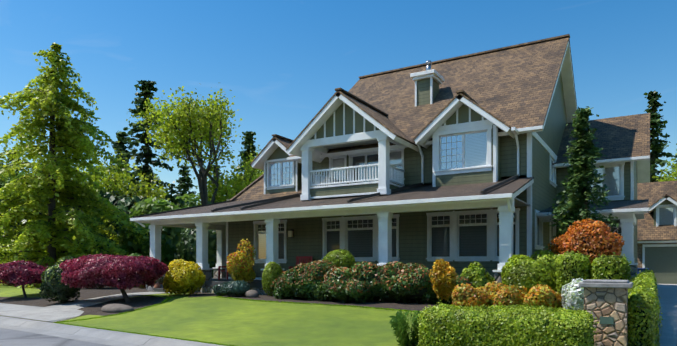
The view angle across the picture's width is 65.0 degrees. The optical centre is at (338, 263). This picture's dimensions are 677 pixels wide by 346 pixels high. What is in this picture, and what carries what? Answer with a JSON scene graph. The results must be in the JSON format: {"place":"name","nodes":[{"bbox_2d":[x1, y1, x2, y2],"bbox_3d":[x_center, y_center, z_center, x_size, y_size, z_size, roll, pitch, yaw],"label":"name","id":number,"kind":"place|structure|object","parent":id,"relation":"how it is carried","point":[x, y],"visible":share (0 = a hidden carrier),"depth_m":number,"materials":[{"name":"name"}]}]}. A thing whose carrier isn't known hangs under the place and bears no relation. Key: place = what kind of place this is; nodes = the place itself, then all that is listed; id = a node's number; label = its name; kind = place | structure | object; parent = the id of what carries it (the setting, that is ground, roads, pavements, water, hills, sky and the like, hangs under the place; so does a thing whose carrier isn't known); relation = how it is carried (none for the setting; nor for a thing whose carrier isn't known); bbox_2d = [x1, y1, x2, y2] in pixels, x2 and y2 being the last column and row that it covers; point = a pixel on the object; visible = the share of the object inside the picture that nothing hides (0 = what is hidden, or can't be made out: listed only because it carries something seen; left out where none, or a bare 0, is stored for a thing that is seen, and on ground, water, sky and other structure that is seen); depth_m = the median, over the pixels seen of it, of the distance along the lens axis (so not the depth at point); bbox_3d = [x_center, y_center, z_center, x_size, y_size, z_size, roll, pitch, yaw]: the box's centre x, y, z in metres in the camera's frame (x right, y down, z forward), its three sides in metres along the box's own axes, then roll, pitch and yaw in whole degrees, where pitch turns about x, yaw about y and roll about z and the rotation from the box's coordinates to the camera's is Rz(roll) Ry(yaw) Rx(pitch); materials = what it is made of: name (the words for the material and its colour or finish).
{"place":"outdoors","nodes":[
{"label":"outdoors","id":0,"kind":"place"},
{"bbox_2d":[0,328,110,345],"bbox_3d":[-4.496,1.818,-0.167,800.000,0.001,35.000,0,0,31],"label":"road","id":1,"kind":"structure","parent":0,"point":[9,337],"depth_m":12.58,"materials":[{"name":"grey asphalt"}]},
{"bbox_2d":[0,316,222,345],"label":"sidewalk","id":2,"kind":"structure","parent":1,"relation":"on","point":[104,337],"depth_m":13.16,"materials":[{"name":"concrete"}]},
{"bbox_2d":[53,322,237,345],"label":"kerb grass","id":3,"kind":"structure","parent":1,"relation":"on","point":[148,334],"depth_m":12.41,"materials":[{"name":"green plant"}]},
{"bbox_2d":[47,292,169,308],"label":"path","id":4,"kind":"structure","parent":0,"point":[79,304],"depth_m":20.18,"materials":[{"name":"grey concrete"}]},
{"bbox_2d":[154,278,261,292],"bbox_3d":[1.973,1.268,23.909,20.050,1.000,10.960,0,0,31],"label":"stone foundation","id":5,"kind":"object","parent":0,"point":[253,284],"depth_m":23.13,"materials":[{"name":"grey stone"}]},
{"bbox_2d":[218,257,242,279],"bbox_3d":[-5.159,0.218,25.747,1.200,1.100,0.650,0,0,31],"label":"porch chair","id":6,"kind":"object","parent":5,"relation":"on","point":[219,267],"visible":0.23,"depth_m":25.92,"materials":[{"name":"red paint"}]},
{"bbox_2d":[289,256,311,268],"bbox_3d":[-1.694,0.218,23.700,0.850,1.100,0.650,0,0,31],"label":"red bench","id":7,"kind":"object","parent":5,"relation":"on","point":[309,258],"visible":0.31,"depth_m":23.95,"materials":[{"name":"red paint"}]},
{"bbox_2d":[0,283,657,345],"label":"lawn","id":8,"kind":"structure","parent":0,"point":[227,321],"depth_m":14.16,"materials":[{"name":"green plant"}]},
{"bbox_2d":[0,213,18,262],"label":"tree","id":9,"kind":"object","parent":8,"relation":"on","point":[1,255],"visible":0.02,"depth_m":38.06,"materials":[{"name":"green plant"}]},
{"bbox_2d":[2,150,27,179],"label":"fir tree","id":10,"kind":"object","parent":8,"relation":"on","point":[16,174],"visible":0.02,"depth_m":54.72,"materials":[{"name":"green plant"}]},
{"bbox_2d":[0,163,30,203],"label":"deciduous tree","id":11,"kind":"object","parent":8,"relation":"on","point":[2,183],"depth_m":44.38,"materials":[{"name":"green plant"}]},
{"bbox_2d":[8,204,27,261],"bbox_3d":[-24.293,-2.032,41.736,7.944,6.766,7.997,0,0,31],"label":"tree","id":12,"kind":"object","parent":8,"relation":"on","point":[19,232],"depth_m":38.47,"materials":[{"name":"green plant"}]},
{"bbox_2d":[0,303,83,322],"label":"path apron","id":13,"kind":"object","parent":8,"relation":"on","point":[49,314],"visible":0.9,"depth_m":17.52,"materials":[{"name":"grey concrete"}]},
{"bbox_2d":[39,256,80,302],"bbox_3d":[-10.593,0.610,20.186,1.706,1.829,1.414,0,0,31],"label":"yew shrub","id":14,"kind":"object","parent":8,"relation":"on","point":[56,282],"depth_m":19.66,"materials":[{"name":"green plant"}]},
{"bbox_2d":[20,186,116,261],"bbox_3d":[-19.936,-2.315,39.703,8.580,7.567,8.134,0,0,31],"label":"bush","id":15,"kind":"object","parent":8,"relation":"on","point":[102,219],"depth_m":37.29,"materials":[{"name":"green plant"}]},
{"bbox_2d":[0,42,149,288],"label":"cedar tree","id":16,"kind":"object","parent":8,"relation":"on","point":[42,229],"depth_m":31.09,"materials":[{"name":"green plant"}]},
{"bbox_2d":[0,285,153,306],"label":"bed","id":17,"kind":"object","parent":8,"relation":"on","point":[88,293],"visible":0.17,"depth_m":22.33,"materials":[{"name":"brown soil"}]},
{"bbox_2d":[0,260,46,297],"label":"purple maple","id":18,"kind":"object","parent":17,"relation":"on","point":[23,268],"depth_m":22.01,"materials":[{"name":"plant"}]},
{"bbox_2d":[128,253,147,286],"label":"shrub","id":19,"kind":"object","parent":17,"relation":"on","point":[135,254],"depth_m":28.40,"materials":[{"name":"green plant"}]},
{"bbox_2d":[85,284,105,288],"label":"shrub","id":20,"kind":"object","parent":8,"relation":"on","point":[99,286],"depth_m":26.69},
{"bbox_2d":[55,141,171,209],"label":"deciduous tree","id":21,"kind":"object","parent":8,"relation":"on","point":[119,185],"depth_m":40.54,"materials":[{"name":"green plant"}]},
{"bbox_2d":[101,304,133,312],"bbox_3d":[-7.263,1.450,17.461,1.406,0.261,0.843,0,0,31],"label":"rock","id":22,"kind":"object","parent":8,"relation":"on","point":[113,308],"visible":0.9,"depth_m":17.10,"materials":[{"name":"grey stone"}]},
{"bbox_2d":[105,130,136,195],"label":"fir tree","id":23,"kind":"object","parent":8,"relation":"on","point":[119,146],"depth_m":57.61,"materials":[{"name":"green plant"}]},
{"bbox_2d":[96,190,146,251],"bbox_3d":[-16.368,-2.062,41.228,8.328,6.926,7.897,0,0,31],"label":"tree","id":24,"kind":"object","parent":8,"relation":"on","point":[119,201],"visible":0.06,"depth_m":38.46,"materials":[{"name":"green plant"}]},
{"bbox_2d":[78,296,165,315],"bbox_3d":[-7.697,1.541,18.189,2.732,0.530,6.166,0,0,14],"label":"mulch bed","id":25,"kind":"object","parent":8,"relation":"on","point":[135,303],"visible":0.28,"depth_m":18.90,"materials":[{"name":"brown soil"}]},
{"bbox_2d":[59,254,168,301],"bbox_3d":[-8.452,0.573,20.090,4.006,1.876,3.684,0,0,31],"label":"purple maple","id":26,"kind":"object","parent":25,"relation":"on","point":[83,271],"depth_m":18.79,"materials":[{"name":"purple plant"}]},
{"bbox_2d":[57,295,171,322],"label":"lawn edging","id":27,"kind":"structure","parent":25,"relation":"on","point":[162,302],"depth_m":17.25,"materials":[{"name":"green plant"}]},
{"bbox_2d":[115,196,186,266],"bbox_3d":[-11.852,-1.651,37.868,5.758,6.187,7.657,0,0,73],"label":"bush","id":28,"kind":"object","parent":8,"relation":"on","point":[168,242],"depth_m":35.49,"materials":[{"name":"green plant"}]},
{"bbox_2d":[116,80,189,206],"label":"fir tree","id":29,"kind":"object","parent":8,"relation":"on","point":[146,87],"depth_m":49.48,"materials":[{"name":"green plant"}]},
{"bbox_2d":[169,165,195,204],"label":"fir tree","id":30,"kind":"object","parent":8,"relation":"on","point":[187,185],"depth_m":74.70,"materials":[{"name":"green plant"}]},
{"bbox_2d":[163,259,205,294],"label":"shrub","id":31,"kind":"object","parent":8,"relation":"on","point":[194,276],"depth_m":20.96,"materials":[{"name":"yellow plant"}]},
{"bbox_2d":[126,82,243,204],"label":"deciduous tree","id":32,"kind":"object","parent":8,"relation":"on","point":[197,113],"depth_m":42.67,"materials":[{"name":"green plant"}]},
{"bbox_2d":[171,193,208,207],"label":"tree","id":33,"kind":"object","parent":8,"relation":"on","point":[186,198],"visible":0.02,"depth_m":58.94,"materials":[{"name":"green plant"}]},
{"bbox_2d":[173,201,216,277],"bbox_3d":[-8.544,-1.436,36.006,6.229,5.801,5.569,0,0,31],"label":"tree","id":34,"kind":"object","parent":8,"relation":"on","point":[185,248],"visible":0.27,"depth_m":33.82,"materials":[{"name":"green plant"}]},
{"bbox_2d":[189,292,220,296],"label":"walkway","id":35,"kind":"structure","parent":8,"relation":"on","point":[198,294],"depth_m":21.20,"materials":[{"name":"grey concrete"}]},
{"bbox_2d":[208,165,224,183],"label":"fir tree","id":36,"kind":"object","parent":8,"relation":"on","point":[219,175],"visible":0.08,"depth_m":79.64,"materials":[{"name":"green plant"}]},
{"bbox_2d":[212,282,226,295],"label":"shrub","id":37,"kind":"object","parent":8,"relation":"on","point":[216,290],"depth_m":20.79,"materials":[{"name":"green plant"}]},
{"bbox_2d":[193,139,263,205],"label":"deciduous tree","id":38,"kind":"object","parent":8,"relation":"on","point":[232,190],"depth_m":47.64,"materials":[{"name":"green plant"}]},
{"bbox_2d":[231,131,263,188],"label":"fir tree","id":39,"kind":"object","parent":8,"relation":"on","point":[248,137],"depth_m":57.48,"materials":[{"name":"green plant"}]},
{"bbox_2d":[216,296,420,311],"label":"fringe grass","id":40,"kind":"structure","parent":8,"relation":"on","point":[368,307],"depth_m":16.60,"materials":[{"name":"green plant"}]},
{"bbox_2d":[222,295,451,310],"bbox_3d":[2.172,1.487,17.729,14.480,0.498,10.200,0,0,31],"label":"bed","id":41,"kind":"object","parent":8,"relation":"on","point":[413,306],"visible":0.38,"depth_m":16.92,"materials":[{"name":"brown soil"}]},
{"bbox_2d":[219,280,250,296],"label":"shrub","id":42,"kind":"object","parent":41,"relation":"on","point":[233,287],"depth_m":19.96,"materials":[{"name":"green plant"}]},
{"bbox_2d":[226,239,255,282],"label":"shrub","id":43,"kind":"object","parent":41,"relation":"on","point":[238,272],"visible":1,"depth_m":21.36,"materials":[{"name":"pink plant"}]},
{"bbox_2d":[245,290,258,297],"bbox_3d":[-3.231,1.118,19.865,0.657,0.285,0.542,0,0,31],"label":"rock","id":44,"kind":"object","parent":41,"relation":"on","point":[251,293],"visible":0.92,"depth_m":19.63,"materials":[{"name":"grey stone"}]},
{"bbox_2d":[262,261,282,295],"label":"conifer shrub","id":45,"kind":"object","parent":41,"relation":"on","point":[267,279],"depth_m":20.36,"materials":[{"name":"green plant"}]},
{"bbox_2d":[270,269,301,298],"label":"photinia shrub","id":46,"kind":"object","parent":41,"relation":"on","point":[277,285],"depth_m":18.73,"materials":[{"name":"green plant"}]},
{"bbox_2d":[283,260,339,300],"bbox_3d":[-0.886,0.572,18.592,2.216,1.436,1.627,0,0,31],"label":"photinia shrub","id":47,"kind":"object","parent":41,"relation":"on","point":[305,288],"depth_m":18.11,"materials":[{"name":"green plant"}]},
{"bbox_2d":[311,266,357,300],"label":"photinia shrub","id":48,"kind":"object","parent":41,"relation":"on","point":[327,285],"depth_m":17.40,"materials":[{"name":"green plant"}]},
{"bbox_2d":[331,275,374,302],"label":"photinia shrub","id":49,"kind":"object","parent":41,"relation":"on","point":[355,290],"depth_m":16.82,"materials":[{"name":"green plant"}]},
{"bbox_2d":[347,261,402,301],"bbox_3d":[1.431,0.589,17.340,2.241,1.375,1.576,0,0,31],"label":"photinia shrub","id":50,"kind":"object","parent":41,"relation":"on","point":[365,267],"depth_m":16.91,"materials":[{"name":"green plant"}]},
{"bbox_2d":[384,261,426,302],"bbox_3d":[2.262,0.593,17.416,1.954,1.383,1.526,0,0,31],"label":"photinia shrub","id":51,"kind":"object","parent":41,"relation":"on","point":[397,264],"visible":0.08,"depth_m":17.08,"materials":[{"name":"green plant"}]},
{"bbox_2d":[385,266,442,303],"bbox_3d":[2.492,0.661,16.846,2.035,1.218,1.838,0,0,31],"label":"photinia shrub","id":52,"kind":"object","parent":41,"relation":"on","point":[409,288],"depth_m":16.31,"materials":[{"name":"green plant"}]},
{"bbox_2d":[429,258,456,301],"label":"shrub","id":53,"kind":"object","parent":41,"relation":"on","point":[443,285],"visible":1,"depth_m":15.12,"materials":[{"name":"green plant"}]},
{"bbox_2d":[428,274,475,303],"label":"photinia shrub","id":54,"kind":"object","parent":41,"relation":"on","point":[460,279],"depth_m":15.96,"materials":[{"name":"green plant"}]},
{"bbox_2d":[461,261,494,288],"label":"green shrub","id":55,"kind":"object","parent":41,"relation":"on","point":[478,276],"depth_m":15.96,"materials":[{"name":"green plant"}]},
{"bbox_2d":[388,310,420,345],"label":"shrub","id":56,"kind":"object","parent":8,"relation":"on","point":[400,325],"visible":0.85,"depth_m":10.29,"materials":[{"name":"green plant"}]},
{"bbox_2d":[226,71,655,278],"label":"exterior wall","id":57,"kind":"structure","parent":8,"relation":"on","point":[307,240],"depth_m":21.67,"materials":[{"name":"grey wood"}]},
{"bbox_2d":[288,231,292,236],"bbox_3d":[-2.203,-1.372,24.459,0.180,0.280,0.140,0,0,31],"label":"wall lantern","id":58,"kind":"object","parent":57,"relation":"attached to","point":[290,233],"visible":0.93,"depth_m":24.41,"materials":[{"name":"beige glass"}]},
{"bbox_2d":[271,135,461,185],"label":"windows","id":59,"kind":"structure","parent":57,"relation":"attached to","point":[286,164],"depth_m":20.32,"materials":[{"name":"clear glass"}]},
{"bbox_2d":[258,224,514,258],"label":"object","id":60,"kind":"object","parent":57,"relation":"in","point":[472,240],"visible":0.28,"depth_m":21.16,"materials":[{"name":"black glass"}]},
{"bbox_2d":[133,177,648,217],"bbox_3d":[2.202,-2.547,24.574,20.932,1.289,11.582,0,0,31],"label":"house porch roof","id":61,"kind":"object","parent":57,"relation":"attached to","point":[430,191],"visible":0.46,"depth_m":20.06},
{"bbox_2d":[130,69,676,279],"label":"house trim","id":62,"kind":"structure","parent":57,"relation":"attached to","point":[382,227],"depth_m":20.70,"materials":[{"name":"white paint"}]},
{"bbox_2d":[258,154,620,251],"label":"dark windows","id":63,"kind":"structure","parent":57,"relation":"in","point":[360,160],"depth_m":22.66,"materials":[{"name":"black glass"}]},
{"bbox_2d":[230,34,676,240],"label":"roof","id":64,"kind":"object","parent":57,"relation":"on","point":[511,86],"visible":0.42,"depth_m":24.08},
{"bbox_2d":[134,41,676,242],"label":"roof trim","id":65,"kind":"structure","parent":64,"relation":"attached to","point":[338,99],"depth_m":21.29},
{"bbox_2d":[425,60,431,70],"bbox_3d":[4.075,-8.832,24.038,0.320,0.640,0.320,0,0,31],"label":"chimney flue","id":66,"kind":"object","parent":65,"relation":"on","point":[428,63],"visible":0.75,"depth_m":23.95,"materials":[{"name":"silver metal"}]},
{"bbox_2d":[645,246,676,283],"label":"garage door","id":67,"kind":"structure","parent":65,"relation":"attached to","point":[661,262],"depth_m":31.18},
{"bbox_2d":[267,103,672,204],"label":"house gable panels","id":68,"kind":"object","parent":57,"relation":"attached to","point":[463,117],"visible":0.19,"depth_m":20.87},
{"bbox_2d":[333,132,672,224],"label":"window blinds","id":69,"kind":"object","parent":57,"relation":"attached to","point":[475,149],"visible":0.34,"depth_m":23.17,"materials":[{"name":"white fabric"}]},
{"bbox_2d":[452,283,489,306],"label":"shrub","id":70,"kind":"object","parent":8,"relation":"on","point":[461,295],"depth_m":13.68,"materials":[{"name":"plant"}]},
{"bbox_2d":[476,281,507,294],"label":"shrub","id":71,"kind":"object","parent":8,"relation":"on","point":[488,286],"depth_m":14.29,"materials":[{"name":"yellow plant"}]},
{"bbox_2d":[484,285,527,306],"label":"shrub","id":72,"kind":"object","parent":8,"relation":"on","point":[496,299],"depth_m":13.48,"materials":[{"name":"plant"}]},
{"bbox_2d":[414,300,599,345],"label":"hedge","id":73,"kind":"object","parent":8,"relation":"on","point":[518,318],"depth_m":9.27,"materials":[{"name":"green plant"}]},
{"bbox_2d":[501,254,556,293],"bbox_3d":[5.620,0.488,15.669,1.715,1.572,1.234,0,0,31],"label":"bush","id":74,"kind":"object","parent":8,"relation":"on","point":[508,269],"depth_m":15.31,"materials":[{"name":"green plant"}]},
{"bbox_2d":[522,284,562,308],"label":"shrub","id":75,"kind":"object","parent":8,"relation":"on","point":[548,296],"depth_m":13.18,"materials":[{"name":"yellow plant"}]},
{"bbox_2d":[531,249,560,291],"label":"bush","id":76,"kind":"object","parent":8,"relation":"on","point":[549,256],"depth_m":15.86,"materials":[{"name":"green plant"}]},
{"bbox_2d":[553,251,590,308],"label":"hedge column","id":77,"kind":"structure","parent":8,"relation":"on","point":[561,276],"depth_m":14.30,"materials":[{"name":"green plant"}]},
{"bbox_2d":[561,278,583,310],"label":"shrub","id":78,"kind":"object","parent":8,"relation":"on","point":[572,295],"visible":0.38,"depth_m":12.68,"materials":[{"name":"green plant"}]},
{"bbox_2d":[542,106,621,254],"bbox_3d":[8.406,-1.894,18.070,3.125,6.898,3.446,0,0,31],"label":"fir tree","id":79,"kind":"object","parent":8,"relation":"on","point":[581,157],"depth_m":17.98,"materials":[{"name":"green plant"}]},
{"bbox_2d":[548,218,624,276],"bbox_3d":[7.706,-0.048,16.596,2.212,2.744,2.118,0,0,31],"label":"orange maple","id":80,"kind":"object","parent":8,"relation":"on","point":[604,232],"depth_m":15.90,"materials":[{"name":"orange plant"}]},
{"bbox_2d":[584,288,627,345],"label":"stone gate pillar","id":81,"kind":"structure","parent":8,"relation":"on","point":[606,302],"depth_m":9.39,"materials":[{"name":"beige stone"}]},
{"bbox_2d":[578,279,632,288],"bbox_3d":[4.888,0.363,9.703,0.840,0.130,0.820,0,0,31],"label":"pillar cap","id":82,"kind":"object","parent":81,"relation":"on","point":[593,283],"visible":1,"depth_m":9.40,"materials":[{"name":"grey concrete"}]},
{"bbox_2d":[600,316,613,324],"bbox_3d":[4.743,1.003,9.399,0.220,0.130,0.020,0,0,31],"label":"plaque","id":83,"kind":"object","parent":81,"relation":"attached to","point":[606,320],"visible":1,"depth_m":9.39,"materials":[{"name":"metal"}]},
{"bbox_2d":[590,252,633,281],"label":"hedge column","id":84,"kind":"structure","parent":8,"relation":"on","point":[622,268],"depth_m":13.78,"materials":[{"name":"green plant"}]},
{"bbox_2d":[627,268,662,345],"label":"drive hedge","id":85,"kind":"object","parent":8,"relation":"on","point":[643,281],"depth_m":9.59,"materials":[{"name":"green plant"}]},
{"bbox_2d":[637,243,676,267],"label":"garage wall shakes","id":86,"kind":"object","parent":8,"relation":"on","point":[639,254],"visible":0.21,"depth_m":31.71,"materials":[{"name":"beige wood"}]},
{"bbox_2d":[644,91,676,181],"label":"fir tree","id":87,"kind":"object","parent":8,"relation":"on","point":[653,97],"depth_m":60.91,"materials":[{"name":"green plant"}]},
{"bbox_2d":[652,153,676,181],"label":"deciduous tree","id":88,"kind":"object","parent":8,"relation":"on","point":[673,174],"depth_m":50.67,"materials":[{"name":"green plant"}]},
{"bbox_2d":[0,0,676,203],"label":"sky","id":89,"kind":"structure","parent":0,"point":[281,61],"materials":[{"name":"blue"}]},
{"bbox_2d":[322,249,355,267],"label":"shrub","id":90,"kind":"object","parent":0,"point":[338,256],"depth_m":18.63,"materials":[{"name":"green plant"}]},
{"bbox_2d":[211,175,518,237],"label":"dark house pipes","id":91,"kind":"object","parent":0,"point":[282,198],"visible":0.83,"depth_m":21.80,"materials":[{"name":"black metal"}]},
{"bbox_2d":[146,265,636,299],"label":"house stone piers","id":92,"kind":"structure","parent":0,"point":[261,291],"depth_m":23.21,"materials":[{"name":"grey stone"}]},
{"bbox_2d":[209,140,643,224],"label":"house porch ceiling","id":93,"kind":"structure","parent":0,"point":[518,202],"depth_m":22.06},
{"bbox_2d":[637,268,648,274],"bbox_3d":[17.713,0.708,30.994,0.710,0.920,0.710,0,0,31],"label":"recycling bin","id":94,"kind":"object","parent":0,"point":[639,269],"visible":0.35,"depth_m":30.73,"materials":[{"name":"blue plastic"}]},
{"bbox_2d":[657,284,676,345],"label":"driveway","id":95,"kind":"structure","parent":0,"point":[667,293],"depth_m":16.56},
{"bbox_3d":[-8.267,1.078,24.417,0.440,0.380,0.440,0,0,31],"label":"flower pot","id":96,"kind":"object","parent":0,"visible":0},
{"bbox_2d":[155,276,164,284],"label":"flower pot plant","id":97,"kind":"object","parent":96,"relation":"in","point":[159,280],"visible":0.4,"depth_m":24.23,"materials":[{"name":"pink plant"}]}
]}

